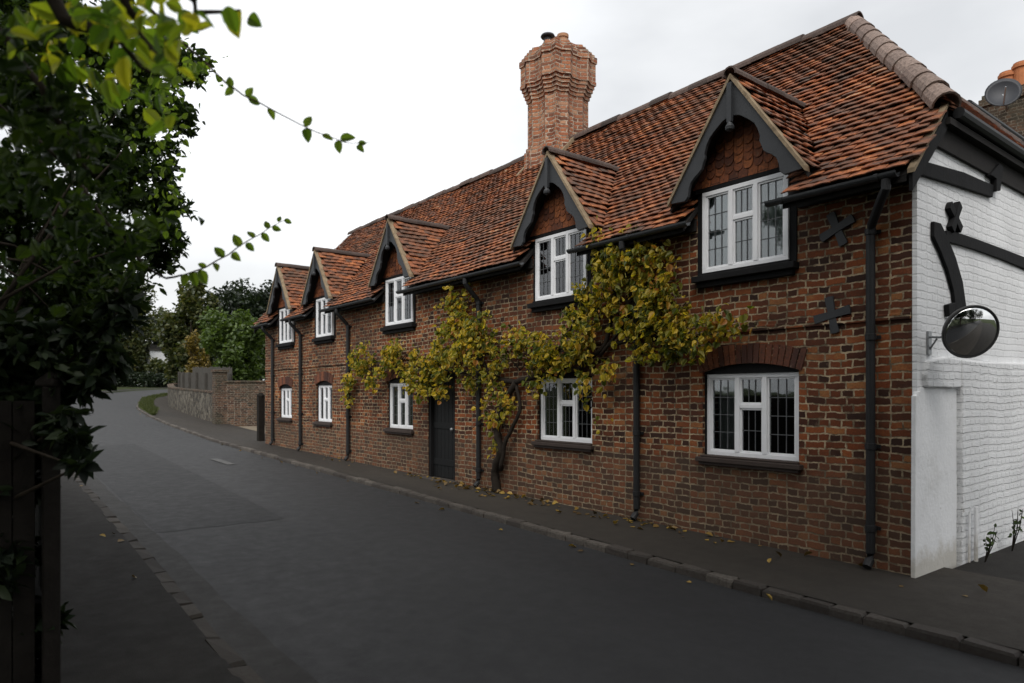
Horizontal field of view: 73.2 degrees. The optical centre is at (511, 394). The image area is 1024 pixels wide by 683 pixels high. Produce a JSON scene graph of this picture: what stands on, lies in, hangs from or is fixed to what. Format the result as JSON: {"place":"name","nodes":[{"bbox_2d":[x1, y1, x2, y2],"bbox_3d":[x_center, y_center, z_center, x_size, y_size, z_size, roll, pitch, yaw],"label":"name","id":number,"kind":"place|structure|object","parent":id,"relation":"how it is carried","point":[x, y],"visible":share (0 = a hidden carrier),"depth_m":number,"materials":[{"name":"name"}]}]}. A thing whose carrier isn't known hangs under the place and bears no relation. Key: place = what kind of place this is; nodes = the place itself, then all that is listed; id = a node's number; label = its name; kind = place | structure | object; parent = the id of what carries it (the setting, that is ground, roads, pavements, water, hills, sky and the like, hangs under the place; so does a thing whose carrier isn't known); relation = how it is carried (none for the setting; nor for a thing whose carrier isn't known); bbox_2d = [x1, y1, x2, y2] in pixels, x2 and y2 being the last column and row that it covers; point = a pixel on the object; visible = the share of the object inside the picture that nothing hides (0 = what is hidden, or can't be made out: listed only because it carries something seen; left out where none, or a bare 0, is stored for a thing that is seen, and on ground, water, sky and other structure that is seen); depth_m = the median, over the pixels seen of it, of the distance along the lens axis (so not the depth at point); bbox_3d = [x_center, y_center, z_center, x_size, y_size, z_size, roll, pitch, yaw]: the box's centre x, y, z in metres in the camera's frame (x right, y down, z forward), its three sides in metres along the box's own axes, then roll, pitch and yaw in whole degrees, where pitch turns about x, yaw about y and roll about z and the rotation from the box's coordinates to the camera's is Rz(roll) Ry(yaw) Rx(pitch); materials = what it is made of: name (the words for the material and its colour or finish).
{"place":"outdoors","nodes":[
{"label":"outdoors","id":0,"kind":"place"},
{"bbox_2d":[12,388,244,682],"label":"pavement","id":1,"kind":"structure","parent":0,"point":[141,627],"depth_m":4.82,"materials":[{"name":"grey asphalt"}]},
{"bbox_2d":[12,455,40,660],"bbox_3d":[-5.476,0.762,7.471,0.073,1.666,9.522,0,0,-38],"label":"board fence","id":2,"kind":"object","parent":1,"relation":"on","point":[38,568],"visible":0.04,"depth_m":4.04,"materials":[{"name":"brown wood"}]},
{"bbox_2d":[238,426,256,430],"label":"driveway","id":3,"kind":"structure","parent":0,"point":[254,428],"depth_m":25.71,"materials":[{"name":"grey concrete"}]},
{"bbox_2d":[0,0,1023,379],"label":"sky","id":4,"kind":"structure","parent":0,"point":[432,86],"materials":[{"name":"white"}]},
{"bbox_2d":[71,389,1023,682],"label":"road","id":5,"kind":"structure","parent":0,"point":[329,579],"depth_m":5.46,"materials":[{"name":"grey asphalt"}]},
{"bbox_2d":[93,444,283,532],"bbox_3d":[-7.488,1.492,13.800,1.649,0.190,13.491,0,0,-36],"label":"road patch","id":6,"kind":"object","parent":5,"relation":"on","point":[157,493],"visible":0.87,"depth_m":10.76,"materials":[{"name":"grey asphalt"}]},
{"bbox_2d":[86,476,317,682],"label":"road edge","id":7,"kind":"object","parent":5,"relation":"on","point":[266,660],"visible":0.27,"depth_m":5.24,"materials":[{"name":"concrete"}]},
{"bbox_2d":[211,459,233,464],"bbox_3d":[-6.434,1.476,15.333,0.180,0.020,1.400,0,0,-38],"label":"road marking","id":8,"kind":"object","parent":5,"relation":"on","point":[224,462],"visible":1,"depth_m":15.32,"materials":[{"name":"white paint"}]},
{"bbox_2d":[80,416,987,599],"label":"fallen leaves","id":9,"kind":"object","parent":5,"relation":"on","point":[982,586],"visible":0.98,"depth_m":8.93,"materials":[{"name":"yellow plant"}]},
{"bbox_2d":[136,400,1023,667],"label":"kerb","id":10,"kind":"structure","parent":5,"relation":"on","point":[970,645],"depth_m":5.96,"materials":[{"name":"concrete"}]},
{"bbox_2d":[102,386,1023,652],"bbox_3d":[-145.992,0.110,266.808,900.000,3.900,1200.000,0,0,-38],"label":"ground","id":11,"kind":"structure","parent":0,"point":[131,387],"depth_m":60.86,"materials":[{"name":"green plant"}]},
{"bbox_2d":[35,372,66,682],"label":"gate post","id":12,"kind":"object","parent":11,"relation":"on","point":[51,576],"visible":0.98,"depth_m":3.66,"materials":[{"name":"black wood"}]},
{"bbox_2d":[0,401,35,682],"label":"garden gate","id":13,"kind":"structure","parent":12,"relation":"attached to","point":[23,464],"depth_m":3.63,"materials":[{"name":"brown wood"}]},
{"bbox_2d":[0,256,118,364],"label":"bend tree","id":14,"kind":"object","parent":11,"relation":"on","point":[57,265],"depth_m":75.36,"materials":[{"name":"green plant"}]},
{"bbox_2d":[0,276,152,679],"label":"laurel bush","id":15,"kind":"object","parent":11,"relation":"on","point":[29,346],"visible":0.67,"depth_m":3.73,"materials":[{"name":"green plant"}]},
{"bbox_2d":[0,0,217,367],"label":"tree","id":16,"kind":"object","parent":11,"relation":"on","point":[35,295],"visible":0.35,"depth_m":4.82,"materials":[{"name":"green plant"}]},
{"bbox_2d":[93,271,160,386],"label":"bend tree","id":17,"kind":"object","parent":11,"relation":"on","point":[138,354],"visible":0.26,"depth_m":83.36,"materials":[{"name":"green plant"}]},
{"bbox_2d":[115,370,177,387],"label":"roadside hedge","id":18,"kind":"object","parent":11,"relation":"on","point":[143,379],"visible":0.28,"depth_m":77.58,"materials":[{"name":"green plant"}]},
{"bbox_2d":[128,306,171,374],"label":"bend tree","id":19,"kind":"object","parent":11,"relation":"on","point":[151,343],"visible":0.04,"depth_m":93.62,"materials":[{"name":"green plant"}]},
{"bbox_2d":[143,357,169,386],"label":"bush","id":20,"kind":"object","parent":11,"relation":"on","point":[155,364],"visible":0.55,"depth_m":79.30,"materials":[{"name":"green plant"}]},
{"bbox_2d":[146,345,167,383],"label":"white cottage","id":21,"kind":"structure","parent":11,"relation":"on","point":[154,351],"depth_m":85.03,"materials":[{"name":"white paint"}]},
{"bbox_2d":[71,392,264,682],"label":"kerb","id":22,"kind":"structure","parent":11,"relation":"on","point":[234,659],"depth_m":5.21,"materials":[{"name":"stone"}]},
{"bbox_2d":[145,312,217,366],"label":"bend tree","id":23,"kind":"object","parent":11,"relation":"on","point":[154,343],"visible":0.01,"depth_m":88.45,"materials":[{"name":"green plant"}]},
{"bbox_2d":[0,0,369,316],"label":"tree","id":24,"kind":"object","parent":11,"relation":"on","point":[111,28],"visible":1,"depth_m":2.33,"materials":[{"name":"green plant"}]},
{"bbox_2d":[151,272,223,384],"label":"tall tree","id":25,"kind":"object","parent":11,"relation":"on","point":[176,326],"visible":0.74,"depth_m":48.99,"materials":[{"name":"green plant"}]},
{"bbox_2d":[167,383,211,421],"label":"flint wall","id":26,"kind":"structure","parent":11,"relation":"on","point":[195,402],"depth_m":32.04,"materials":[{"name":"stone"}]},
{"bbox_2d":[182,329,211,372],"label":"yellow shrub","id":27,"kind":"object","parent":11,"relation":"on","point":[196,359],"visible":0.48,"depth_m":40.95,"materials":[{"name":"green plant"}]},
{"bbox_2d":[178,366,231,389],"bbox_3d":[-15.587,-0.149,34.265,0.328,2.552,14.930,0,0,-33],"label":"board fence","id":28,"kind":"object","parent":11,"relation":"on","point":[199,378],"visible":0.29,"depth_m":33.69,"materials":[{"name":"grey wood"}]},
{"bbox_2d":[196,306,264,380],"bbox_3d":[-13.432,-1.542,34.166,3.819,5.545,4.148,0,0,21],"label":"garden tree","id":29,"kind":"object","parent":11,"relation":"on","point":[235,343],"visible":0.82,"depth_m":33.14,"materials":[{"name":"green plant"}]},
{"bbox_2d":[202,278,272,358],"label":"dark tree","id":30,"kind":"object","parent":11,"relation":"on","point":[256,302],"visible":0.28,"depth_m":60.30,"materials":[{"name":"green plant"}]},
{"bbox_2d":[211,369,264,425],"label":"garden wall","id":31,"kind":"structure","parent":11,"relation":"on","point":[234,403],"depth_m":27.24,"materials":[{"name":"brick"}]},
{"bbox_2d":[251,11,1023,577],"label":"brick cottage","id":32,"kind":"structure","parent":11,"relation":"on","point":[839,205],"depth_m":7.72,"materials":[{"name":"brown brick"}]},
{"bbox_2d":[276,388,292,421],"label":"window","id":33,"kind":"structure","parent":32,"relation":"in","point":[286,392],"depth_m":18.33,"materials":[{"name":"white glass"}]},
{"bbox_2d":[275,309,294,349],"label":"window","id":34,"kind":"structure","parent":32,"relation":"in","point":[286,332],"depth_m":18.17,"materials":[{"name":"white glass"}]},
{"bbox_2d":[312,385,332,426],"bbox_3d":[-4.414,0.255,16.255,0.190,0.970,1.020,0,0,-38],"label":"window","id":35,"kind":"structure","parent":32,"relation":"in","point":[325,391],"depth_m":16.34,"materials":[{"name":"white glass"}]},
{"bbox_2d":[311,298,334,344],"bbox_3d":[-4.376,-1.745,16.190,0.240,1.070,1.120,0,0,-38],"label":"window","id":36,"kind":"structure","parent":32,"relation":"in","point":[324,322],"depth_m":16.21,"materials":[{"name":"white glass"}]},
{"bbox_2d":[383,383,413,435],"bbox_3d":[-2.163,0.263,13.389,0.190,0.995,1.129,0,0,-38],"label":"window","id":37,"kind":"structure","parent":32,"relation":"in","point":[401,406],"depth_m":13.49,"materials":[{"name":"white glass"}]},
{"bbox_2d":[380,276,416,334],"bbox_3d":[-2.159,-1.745,13.370,0.241,1.070,1.266,0,0,-38],"label":"window","id":38,"kind":"structure","parent":32,"relation":"in","point":[399,308],"depth_m":13.38,"materials":[{"name":"white glass"}]},
{"bbox_2d":[422,373,456,482],"bbox_3d":[-1.261,0.750,12.193,0.300,2.300,1.008,0,0,-38],"label":"door","id":39,"kind":"structure","parent":32,"relation":"in","point":[442,416],"depth_m":12.29,"materials":[{"name":"black paint"}]},
{"bbox_2d":[338,215,756,491],"bbox_3d":[-0.660,-0.387,11.049,0.516,3.907,10.106,0,0,-38],"label":"climbing vine","id":40,"kind":"object","parent":32,"relation":"attached to","point":[608,272],"visible":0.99,"depth_m":9.11,"materials":[{"name":"green plant"}]},
{"bbox_2d":[527,228,588,312],"bbox_3d":[0.703,-1.745,9.724,0.239,1.070,1.264,0,0,-38],"label":"window","id":41,"kind":"structure","parent":32,"relation":"in","point":[556,269],"depth_m":9.75,"materials":[{"name":"white glass"}]},
{"bbox_2d":[531,378,594,451],"bbox_3d":[0.736,0.265,9.699,0.190,1.000,1.238,0,0,-38],"label":"window","id":42,"kind":"structure","parent":32,"relation":"in","point":[565,424],"depth_m":9.75,"materials":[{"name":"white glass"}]},
{"bbox_2d":[691,172,798,288],"bbox_3d":[2.510,-1.745,7.426,0.242,1.070,1.244,0,0,-38],"label":"window","id":43,"kind":"structure","parent":32,"relation":"in","point":[724,262],"depth_m":7.40,"materials":[{"name":"white glass"}]},
{"bbox_2d":[695,372,803,472],"bbox_3d":[2.585,0.275,7.437,0.304,1.020,1.260,0,0,-38],"label":"window","id":44,"kind":"structure","parent":32,"relation":"in","point":[730,453],"depth_m":7.49,"materials":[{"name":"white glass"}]},
{"bbox_2d":[926,305,999,357],"bbox_3d":[3.832,-0.537,5.936,0.369,0.444,0.535,0,0,-38],"label":"traffic mirror","id":45,"kind":"object","parent":32,"relation":"attached to","point":[970,331],"visible":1,"depth_m":5.83,"materials":[{"name":"black glass"}]},
{"bbox_2d":[967,60,1023,141],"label":"neighbour house","id":46,"kind":"structure","parent":11,"relation":"on","point":[1011,118],"depth_m":15.71,"materials":[{"name":"ceramic"}]},
{"bbox_2d":[984,78,1021,108],"bbox_3d":[11.020,-6.660,15.303,1.120,0.669,0.593,0,0,-31],"label":"satellite dish","id":47,"kind":"object","parent":46,"relation":"attached to","point":[1005,92],"visible":1,"depth_m":15.24,"materials":[{"name":"metal"}]},
{"bbox_2d":[138,396,1023,650],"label":"pavement","id":48,"kind":"structure","parent":0,"point":[994,613],"depth_m":6.46,"materials":[{"name":"grey asphalt"}]},
{"bbox_2d":[257,393,264,440],"bbox_3d":[-7.417,0.690,20.369,0.220,1.520,0.220,0,0,-20],"label":"gate post","id":49,"kind":"object","parent":48,"relation":"on","point":[260,416],"visible":0.86,"depth_m":20.30,"materials":[{"name":"brown wood"}]},
{"bbox_2d":[953,540,1023,581],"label":"yard","id":50,"kind":"structure","parent":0,"point":[1006,563],"depth_m":6.53,"materials":[{"name":"concrete"}]},
{"bbox_2d":[983,523,998,561],"bbox_3d":[4.566,1.414,6.570,0.121,0.379,0.175,0,0,41],"label":"weed","id":51,"kind":"object","parent":50,"relation":"on","point":[989,545],"visible":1,"depth_m":6.57,"materials":[{"name":"green plant"}]},
{"bbox_2d":[1008,509,1023,550],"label":"weed","id":52,"kind":"object","parent":50,"relation":"on","point":[1018,529],"visible":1,"depth_m":7.02,"materials":[{"name":"green plant"}]},
{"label":"verge","id":53,"kind":"structure","parent":0,"visible":0},
{"bbox_2d":[137,392,167,414],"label":"verge grass","id":54,"kind":"structure","parent":53,"relation":"on","point":[146,403],"depth_m":40.01,"materials":[{"name":"green plant"}]}
]}

